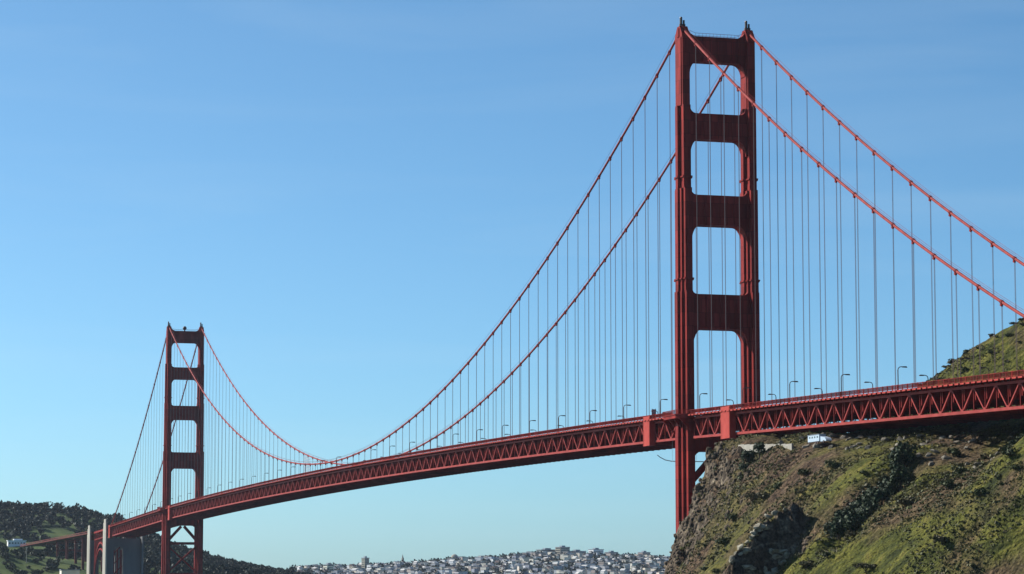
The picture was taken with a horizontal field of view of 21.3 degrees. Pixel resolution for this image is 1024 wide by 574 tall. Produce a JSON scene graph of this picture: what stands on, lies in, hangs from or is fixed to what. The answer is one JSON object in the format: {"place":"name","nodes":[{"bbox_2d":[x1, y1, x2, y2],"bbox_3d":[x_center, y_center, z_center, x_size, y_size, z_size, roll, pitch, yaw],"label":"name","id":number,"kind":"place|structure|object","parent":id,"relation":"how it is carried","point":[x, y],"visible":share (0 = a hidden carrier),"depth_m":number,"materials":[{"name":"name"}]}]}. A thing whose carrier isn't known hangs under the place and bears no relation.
{"place":"outdoors","nodes":[
{"label":"outdoors","id":0,"kind":"place"},
{"bbox_2d":[0,509,647,573],"bbox_3d":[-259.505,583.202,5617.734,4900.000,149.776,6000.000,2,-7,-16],"label":"shore terrain","id":1,"kind":"structure","parent":0,"point":[56,529],"depth_m":3277.19,"materials":[{"name":"green plant"}]},
{"bbox_2d":[0,508,7,515],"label":"tree","id":2,"kind":"object","parent":1,"relation":"on","point":[2,511],"visible":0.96,"depth_m":3605.38,"materials":[{"name":"green plant"}]},
{"bbox_2d":[0,545,9,552],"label":"bush","id":3,"kind":"object","parent":1,"relation":"on","point":[4,548],"visible":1,"depth_m":2828.37,"materials":[{"name":"green plant"}]},
{"bbox_2d":[0,550,10,558],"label":"bush","id":4,"kind":"object","parent":1,"relation":"on","point":[4,554],"visible":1,"depth_m":2808.72,"materials":[{"name":"green plant"}]},
{"bbox_2d":[0,519,10,530],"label":"tree","id":5,"kind":"object","parent":1,"relation":"on","point":[4,521],"visible":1,"depth_m":3535.22,"materials":[{"name":"green plant"}]},
{"bbox_2d":[5,563,15,570],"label":"bush","id":6,"kind":"object","parent":1,"relation":"on","point":[11,566],"visible":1,"depth_m":2765.56,"materials":[{"name":"green plant"}]},
{"bbox_2d":[6,539,26,546],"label":"toll building","id":7,"kind":"structure","parent":1,"relation":"on","point":[14,542],"depth_m":3413.09,"materials":[{"name":"white paint"}]},
{"bbox_2d":[10,546,25,556],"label":"bush","id":8,"kind":"object","parent":1,"relation":"on","point":[18,550],"visible":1,"depth_m":2828.70,"materials":[{"name":"green plant"}]},
{"bbox_2d":[11,568,26,573],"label":"bush","id":9,"kind":"object","parent":1,"relation":"on","point":[16,571],"visible":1,"depth_m":2747.60,"materials":[{"name":"green plant"}]},
{"bbox_2d":[15,551,27,558],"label":"bush","id":10,"kind":"object","parent":1,"relation":"on","point":[21,555],"visible":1,"depth_m":2818.10,"materials":[{"name":"green plant"}]},
{"bbox_2d":[25,546,34,554],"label":"bush","id":11,"kind":"object","parent":1,"relation":"on","point":[29,548],"visible":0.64,"depth_m":2886.22,"materials":[{"name":"green plant"}]},
{"bbox_2d":[29,569,39,573],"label":"bush","id":12,"kind":"object","parent":1,"relation":"on","point":[36,571],"visible":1,"depth_m":2761.04,"materials":[{"name":"green plant"}]},
{"bbox_2d":[31,552,39,556],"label":"bush","id":13,"kind":"object","parent":1,"relation":"on","point":[36,554],"visible":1,"depth_m":2867.36,"materials":[{"name":"green plant"}]},
{"bbox_2d":[33,519,41,525],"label":"tree","id":14,"kind":"object","parent":1,"relation":"on","point":[38,522],"visible":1,"depth_m":3549.02,"materials":[{"name":"green plant"}]},
{"bbox_2d":[37,528,44,534],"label":"tree","id":15,"kind":"object","parent":1,"relation":"on","point":[40,531],"visible":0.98,"depth_m":3500.66,"materials":[{"name":"green plant"}]},
{"bbox_2d":[42,501,52,509],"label":"tree","id":16,"kind":"object","parent":1,"relation":"on","point":[47,503],"visible":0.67,"depth_m":3758.98,"materials":[{"name":"green plant"}]},
{"bbox_2d":[46,560,59,566],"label":"bush","id":17,"kind":"object","parent":1,"relation":"on","point":[55,563],"visible":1,"depth_m":2804.21,"materials":[{"name":"green plant"}]},
{"bbox_2d":[52,502,64,512],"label":"tree","id":18,"kind":"object","parent":1,"relation":"on","point":[60,504],"visible":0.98,"depth_m":3746.74,"materials":[{"name":"green plant"}]},
{"bbox_2d":[20,531,112,571],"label":"viaduct","id":19,"kind":"object","parent":1,"relation":"on","point":[64,540],"visible":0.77,"depth_m":2951.24,"materials":[{"name":"metal"}]},
{"bbox_2d":[60,569,79,573],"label":"shore building","id":20,"kind":"structure","parent":1,"relation":"on","point":[69,571],"depth_m":2724.57,"materials":[{"name":"beige paint"}]},
{"bbox_2d":[87,525,125,573],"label":"concrete pylon","id":21,"kind":"object","parent":1,"relation":"on","point":[90,556],"visible":0.48,"depth_m":2718.61,"materials":[{"name":"grey concrete"}]},
{"bbox_2d":[94,528,132,573],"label":"steel arch","id":22,"kind":"structure","parent":1,"relation":"on","point":[97,542],"depth_m":2690.66,"materials":[{"name":"red paint"}]},
{"bbox_2d":[102,519,143,573],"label":"concrete pylon","id":23,"kind":"object","parent":1,"relation":"on","point":[131,555],"visible":0.79,"depth_m":2610.90,"materials":[{"name":"grey concrete"}]},
{"bbox_2d":[0,500,315,573],"bbox_3d":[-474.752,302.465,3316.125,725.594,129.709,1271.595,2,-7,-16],"label":"woodland","id":24,"kind":"object","parent":1,"relation":"on","point":[27,513],"visible":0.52,"depth_m":3571.58,"materials":[{"name":"green plant"}]},
{"bbox_2d":[187,560,193,569],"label":"tree","id":25,"kind":"object","parent":1,"relation":"on","point":[191,563],"visible":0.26,"depth_m":2894.96,"materials":[{"name":"green plant"}]},
{"bbox_2d":[220,564,228,570],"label":"tree","id":26,"kind":"object","parent":1,"relation":"on","point":[223,568],"visible":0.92,"depth_m":2923.33,"materials":[{"name":"green plant"}]},
{"bbox_2d":[323,563,333,570],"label":"city building","id":27,"kind":"structure","parent":1,"relation":"on","point":[328,565],"depth_m":5072.12,"materials":[{"name":"beige paint"}]},
{"bbox_2d":[349,563,355,568],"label":"house","id":28,"kind":"structure","parent":1,"relation":"on","point":[353,565],"depth_m":5205.38,"materials":[{"name":"white paint"}]},
{"bbox_2d":[361,556,368,567],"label":"city building","id":29,"kind":"structure","parent":1,"relation":"on","point":[364,561],"depth_m":5195.34,"materials":[{"name":"concrete"}]},
{"bbox_2d":[449,560,455,564],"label":"house","id":30,"kind":"structure","parent":1,"relation":"on","point":[452,562],"depth_m":5289.65,"materials":[{"name":"white paint"}]},
{"bbox_2d":[289,550,667,573],"bbox_3d":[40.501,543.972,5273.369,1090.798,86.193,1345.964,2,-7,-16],"label":"city trees","id":31,"kind":"object","parent":1,"relation":"on","point":[503,555],"visible":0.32,"depth_m":5177.96,"materials":[{"name":"green plant"}]},
{"bbox_2d":[295,551,669,573],"bbox_3d":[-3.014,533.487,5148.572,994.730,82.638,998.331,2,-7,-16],"label":"houses","id":32,"kind":"structure","parent":1,"relation":"on","point":[557,569],"depth_m":5150.19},
{"bbox_2d":[536,548,554,552],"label":"city building","id":33,"kind":"structure","parent":1,"relation":"on","point":[548,549],"depth_m":5663.50,"materials":[{"name":"grey paint"}]},
{"bbox_2d":[555,546,569,553],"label":"city building","id":34,"kind":"structure","parent":1,"relation":"on","point":[559,549],"depth_m":5658.67,"materials":[{"name":"concrete"}]},
{"bbox_2d":[588,548,603,553],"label":"city building","id":35,"kind":"structure","parent":1,"relation":"on","point":[597,550],"depth_m":5668.88,"materials":[{"name":"white paint"}]},
{"bbox_2d":[600,570,607,573],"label":"house","id":36,"kind":"structure","parent":1,"relation":"on","point":[603,571],"depth_m":4906.07,"materials":[{"name":"white paint"}]},
{"bbox_2d":[637,551,650,554],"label":"city building","id":37,"kind":"structure","parent":1,"relation":"on","point":[643,552],"depth_m":5666.49,"materials":[{"name":"grey paint"}]},
{"bbox_2d":[0,0,1023,569],"label":"sky","id":38,"kind":"structure","parent":0,"point":[347,198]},
{"bbox_2d":[665,320,1023,573],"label":"hill","id":39,"kind":"structure","parent":0,"point":[872,546],"depth_m":826.94,"materials":[{"name":"green plant"}]},
{"bbox_2d":[662,17,759,532],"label":"bridge tower","id":40,"kind":"structure","parent":39,"relation":"on","point":[739,54],"depth_m":1065.84,"materials":[{"name":"red metal"}]},
{"bbox_2d":[110,28,1023,524],"bbox_3d":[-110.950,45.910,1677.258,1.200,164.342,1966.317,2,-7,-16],"label":"cable","id":41,"kind":"object","parent":40,"relation":"attached to","point":[892,224],"visible":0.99,"depth_m":1109.27,"materials":[{"name":"orange paint"}]},
{"bbox_2d":[108,509,176,537],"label":"bridge deck","id":42,"kind":"structure","parent":41,"relation":"hanging from","point":[147,523],"depth_m":2466.26,"materials":[{"name":"red paint"}]},
{"bbox_2d":[165,413,741,519],"bbox_3d":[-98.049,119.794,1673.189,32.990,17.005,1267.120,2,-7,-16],"label":"bridge deck","id":43,"kind":"structure","parent":41,"relation":"hanging from","point":[646,433],"depth_m":1407.07,"materials":[{"name":"orange paint"}]},
{"bbox_2d":[688,370,1023,439],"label":"bridge deck","id":44,"kind":"structure","parent":41,"relation":"hanging from","point":[938,401],"depth_m":890.57,"materials":[{"name":"orange paint"}]},
{"bbox_2d":[897,366,906,389],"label":"street lamp","id":45,"kind":"object","parent":44,"relation":"on","point":[897,374],"visible":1,"depth_m":865.45,"materials":[{"name":"metal"}]},
{"bbox_2d":[145,29,1023,512],"bbox_3d":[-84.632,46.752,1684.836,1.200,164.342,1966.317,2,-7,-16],"label":"cable","id":46,"kind":"object","parent":40,"relation":"attached to","point":[911,185],"visible":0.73,"depth_m":1106.43,"materials":[{"name":"orange paint"}]},
{"bbox_2d":[657,453,703,461],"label":"work platform","id":47,"kind":"structure","parent":40,"relation":"attached to","point":[674,461],"depth_m":1072.71,"materials":[{"name":"metal"}]},
{"bbox_2d":[712,568,720,572],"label":"bush","id":48,"kind":"object","parent":39,"relation":"on","point":[716,570],"visible":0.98,"depth_m":854.75,"materials":[{"name":"green plant"}]},
{"bbox_2d":[713,537,730,544],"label":"bush","id":49,"kind":"object","parent":39,"relation":"on","point":[722,541],"visible":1,"depth_m":887.47,"materials":[{"name":"green plant"}]},
{"bbox_2d":[723,513,738,519],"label":"bush","id":50,"kind":"object","parent":39,"relation":"on","point":[731,516],"visible":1,"depth_m":902.16,"materials":[{"name":"green plant"}]},
{"bbox_2d":[736,474,743,480],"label":"bush","id":51,"kind":"object","parent":39,"relation":"on","point":[739,477],"visible":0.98,"depth_m":936.12,"materials":[{"name":"green plant"}]},
{"bbox_2d":[737,544,743,549],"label":"boulder","id":52,"kind":"object","parent":39,"relation":"on","point":[740,547],"visible":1,"depth_m":824.35,"materials":[{"name":"grey stone"}]},
{"bbox_2d":[739,463,749,472],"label":"tree","id":53,"kind":"object","parent":39,"relation":"on","point":[743,465],"visible":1,"depth_m":938.59,"materials":[{"name":"green plant"}]},
{"bbox_2d":[742,565,752,568],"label":"boulder","id":54,"kind":"object","parent":39,"relation":"on","point":[747,566],"visible":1,"depth_m":823.30,"materials":[{"name":"grey stone"}]},
{"bbox_2d":[740,449,756,463],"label":"tree","id":55,"kind":"object","parent":39,"relation":"on","point":[749,456],"visible":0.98,"depth_m":943.56,"materials":[{"name":"green plant"}]},
{"bbox_2d":[743,493,754,500],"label":"bush","id":56,"kind":"object","parent":39,"relation":"on","point":[748,495],"visible":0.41,"depth_m":900.95,"materials":[{"name":"green plant"}]},
{"bbox_2d":[753,523,761,529],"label":"boulder","id":57,"kind":"object","parent":39,"relation":"on","point":[757,526],"visible":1,"depth_m":826.33,"materials":[{"name":"grey stone"}]},
{"bbox_2d":[753,442,765,458],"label":"tree","id":58,"kind":"object","parent":39,"relation":"on","point":[758,447],"visible":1,"depth_m":938.57,"materials":[{"name":"green plant"}]},
{"bbox_2d":[750,492,769,499],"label":"bush","id":59,"kind":"object","parent":39,"relation":"on","point":[762,495],"visible":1,"depth_m":888.47,"materials":[{"name":"green plant"}]},
{"bbox_2d":[738,443,792,451],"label":"parapet wall","id":60,"kind":"structure","parent":39,"relation":"on","point":[746,447],"depth_m":943.05,"materials":[{"name":"concrete"}]},
{"bbox_2d":[772,482,782,488],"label":"bush","id":61,"kind":"object","parent":39,"relation":"on","point":[776,485],"visible":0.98,"depth_m":888.62,"materials":[{"name":"green plant"}]},
{"bbox_2d":[664,441,907,573],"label":"rock rubble","id":62,"kind":"object","parent":39,"relation":"on","point":[710,475],"visible":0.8,"depth_m":962.49,"materials":[{"name":"stone"}]},
{"bbox_2d":[797,468,813,476],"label":"bush","id":63,"kind":"object","parent":39,"relation":"on","point":[801,471],"visible":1,"depth_m":877.62,"materials":[{"name":"green plant"}]},
{"bbox_2d":[798,560,814,568],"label":"bush","id":64,"kind":"object","parent":39,"relation":"on","point":[803,563],"visible":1,"depth_m":785.16,"materials":[{"name":"green plant"}]},
{"bbox_2d":[807,434,831,443],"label":"site trailer","id":65,"kind":"object","parent":39,"relation":"on","point":[818,438],"visible":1,"depth_m":907.05,"materials":[{"name":"white paint"}]},
{"bbox_2d":[822,552,831,557],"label":"bush","id":66,"kind":"object","parent":39,"relation":"on","point":[825,554],"visible":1,"depth_m":777.46,"materials":[{"name":"green plant"}]},
{"bbox_2d":[823,521,834,537],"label":"tree","id":67,"kind":"object","parent":39,"relation":"on","point":[826,528],"visible":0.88,"depth_m":806.80,"materials":[{"name":"green plant"}]},
{"bbox_2d":[825,459,840,467],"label":"bush","id":68,"kind":"object","parent":39,"relation":"on","point":[834,464],"visible":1,"depth_m":865.22,"materials":[{"name":"green plant"}]},
{"bbox_2d":[831,517,843,539],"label":"tree","id":69,"kind":"object","parent":39,"relation":"on","point":[837,519],"visible":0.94,"depth_m":802.49,"materials":[{"name":"green plant"}]},
{"bbox_2d":[828,520,847,538],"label":"tree","id":70,"kind":"object","parent":39,"relation":"on","point":[836,527],"visible":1,"depth_m":799.82,"materials":[{"name":"green plant"}]},
{"bbox_2d":[833,509,847,518],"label":"tree","id":71,"kind":"object","parent":39,"relation":"on","point":[839,514],"visible":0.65,"depth_m":810.20,"materials":[{"name":"green plant"}]},
{"bbox_2d":[667,344,1023,573],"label":"scrub","id":72,"kind":"object","parent":39,"relation":"on","point":[926,484],"visible":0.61,"depth_m":832.61,"materials":[{"name":"green plant"}]},
{"bbox_2d":[842,518,857,531],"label":"tree","id":73,"kind":"object","parent":39,"relation":"on","point":[849,524],"visible":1,"depth_m":795.52,"materials":[{"name":"green plant"}]},
{"bbox_2d":[844,530,857,535],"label":"bush","id":74,"kind":"object","parent":39,"relation":"on","point":[850,533],"visible":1,"depth_m":793.32,"materials":[{"name":"green plant"}]},
{"bbox_2d":[844,507,866,531],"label":"tree","id":75,"kind":"object","parent":39,"relation":"on","point":[857,517],"visible":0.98,"depth_m":799.69,"materials":[{"name":"green plant"}]},
{"bbox_2d":[846,497,864,510],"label":"tree","id":76,"kind":"object","parent":39,"relation":"on","point":[857,502],"visible":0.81,"depth_m":811.65,"materials":[{"name":"green plant"}]},
{"bbox_2d":[855,502,866,520],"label":"tree","id":77,"kind":"object","parent":39,"relation":"on","point":[859,509],"visible":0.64,"depth_m":807.68,"materials":[{"name":"green plant"}]},
{"bbox_2d":[852,562,876,572],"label":"bush","id":78,"kind":"object","parent":39,"relation":"on","point":[865,566],"visible":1,"depth_m":753.63,"materials":[{"name":"green plant"}]},
{"bbox_2d":[860,485,876,499],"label":"tree","id":79,"kind":"object","parent":39,"relation":"on","point":[869,489],"visible":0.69,"depth_m":817.95,"materials":[{"name":"green plant"}]},
{"bbox_2d":[864,491,872,499],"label":"tree","id":80,"kind":"object","parent":39,"relation":"on","point":[867,495],"visible":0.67,"depth_m":815.15,"materials":[{"name":"green plant"}]},
{"bbox_2d":[860,503,877,518],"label":"tree","id":81,"kind":"object","parent":39,"relation":"on","point":[868,509],"visible":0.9,"depth_m":802.54,"materials":[{"name":"green plant"}]},
{"bbox_2d":[862,498,880,510],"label":"tree","id":82,"kind":"object","parent":39,"relation":"on","point":[872,501],"visible":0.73,"depth_m":807.17,"materials":[{"name":"green plant"}]},
{"bbox_2d":[869,488,890,505],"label":"tree","id":83,"kind":"object","parent":39,"relation":"on","point":[881,495],"visible":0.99,"depth_m":807.89,"materials":[{"name":"green plant"}]},
{"bbox_2d":[877,476,890,489],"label":"tree","id":84,"kind":"object","parent":39,"relation":"on","point":[881,485],"visible":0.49,"depth_m":820.68,"materials":[{"name":"green plant"}]},
{"bbox_2d":[885,481,896,495],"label":"tree","id":85,"kind":"object","parent":39,"relation":"on","point":[889,488],"visible":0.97,"depth_m":813.16,"materials":[{"name":"green plant"}]},
{"bbox_2d":[888,460,901,475],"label":"tree","id":86,"kind":"object","parent":39,"relation":"on","point":[891,465],"visible":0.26,"depth_m":827.47,"materials":[{"name":"green plant"}]},
{"bbox_2d":[887,450,905,464],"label":"tree","id":87,"kind":"object","parent":39,"relation":"on","point":[890,455],"visible":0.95,"depth_m":830.47,"materials":[{"name":"green plant"}]},
{"bbox_2d":[893,484,903,492],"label":"tree","id":88,"kind":"object","parent":39,"relation":"on","point":[897,488],"visible":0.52,"depth_m":821.43,"materials":[{"name":"green plant"}]},
{"bbox_2d":[888,463,913,489],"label":"tree","id":89,"kind":"object","parent":39,"relation":"on","point":[900,474],"visible":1,"depth_m":811.29,"materials":[{"name":"green plant"}]},
{"bbox_2d":[895,499,914,506],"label":"bush","id":90,"kind":"object","parent":39,"relation":"on","point":[901,502],"visible":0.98,"depth_m":779.19,"materials":[{"name":"green plant"}]},
{"bbox_2d":[893,441,917,466],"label":"tree","id":91,"kind":"object","parent":39,"relation":"on","point":[906,453],"visible":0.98,"depth_m":827.77,"materials":[{"name":"green plant"}]},
{"bbox_2d":[895,496,915,505],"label":"bush","id":92,"kind":"object","parent":39,"relation":"on","point":[907,498],"visible":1,"depth_m":778.20,"materials":[{"name":"green plant"}]},
{"bbox_2d":[904,471,915,487],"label":"tree","id":93,"kind":"object","parent":39,"relation":"on","point":[913,476],"visible":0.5,"depth_m":817.25,"materials":[{"name":"green plant"}]},
{"bbox_2d":[931,534,949,542],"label":"bush","id":94,"kind":"object","parent":39,"relation":"on","point":[937,537],"visible":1,"depth_m":735.42,"materials":[{"name":"green plant"}]},
{"bbox_2d":[937,476,950,482],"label":"bush","id":95,"kind":"object","parent":39,"relation":"on","point":[940,479],"visible":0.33,"depth_m":790.74,"materials":[{"name":"green plant"}]},
{"bbox_2d":[940,479,953,489],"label":"bush","id":96,"kind":"object","parent":39,"relation":"on","point":[947,483],"visible":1,"depth_m":771.39,"materials":[{"name":"green plant"}]},
{"bbox_2d":[946,448,961,456],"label":"bush","id":97,"kind":"object","parent":39,"relation":"on","point":[953,451],"visible":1,"depth_m":823.37,"materials":[{"name":"green plant"}]},
{"bbox_2d":[950,465,967,474],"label":"bush","id":98,"kind":"object","parent":39,"relation":"on","point":[960,470],"visible":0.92,"depth_m":782.81,"materials":[{"name":"green plant"}]},
{"bbox_2d":[970,487,987,496],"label":"bush","id":99,"kind":"object","parent":39,"relation":"on","point":[981,491],"visible":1,"depth_m":744.55,"materials":[{"name":"green plant"}]},
{"bbox_2d":[985,437,998,443],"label":"bush","id":100,"kind":"object","parent":39,"relation":"on","point":[994,440],"visible":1,"depth_m":827.87,"materials":[{"name":"green plant"}]},
{"bbox_2d":[1000,446,1014,455],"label":"bush","id":101,"kind":"object","parent":39,"relation":"on","point":[1006,451],"visible":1,"depth_m":754.88,"materials":[{"name":"green plant"}]},
{"bbox_2d":[1003,439,1019,446],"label":"bush","id":102,"kind":"object","parent":39,"relation":"on","point":[1011,442],"visible":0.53,"depth_m":813.94,"materials":[{"name":"green plant"}]},
{"bbox_2d":[1006,435,1020,440],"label":"bush","id":103,"kind":"object","parent":39,"relation":"on","point":[1009,437],"visible":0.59,"depth_m":822.55,"materials":[{"name":"green plant"}]},
{"bbox_2d":[1008,464,1022,469],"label":"bush","id":104,"kind":"object","parent":39,"relation":"on","point":[1015,466],"visible":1,"depth_m":742.09,"materials":[{"name":"green plant"}]},
{"bbox_2d":[1014,433,1023,439],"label":"bush","id":105,"kind":"object","parent":39,"relation":"on","point":[1020,435],"visible":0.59,"depth_m":780.58,"materials":[{"name":"green plant"}]},
{"label":"water","id":106,"kind":"structure","parent":0,"visible":0},
{"bbox_2d":[157,321,203,573],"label":"bridge tower","id":107,"kind":"structure","parent":106,"relation":"in","point":[177,460],"depth_m":2285.62,"materials":[{"name":"red metal"}]}
]}

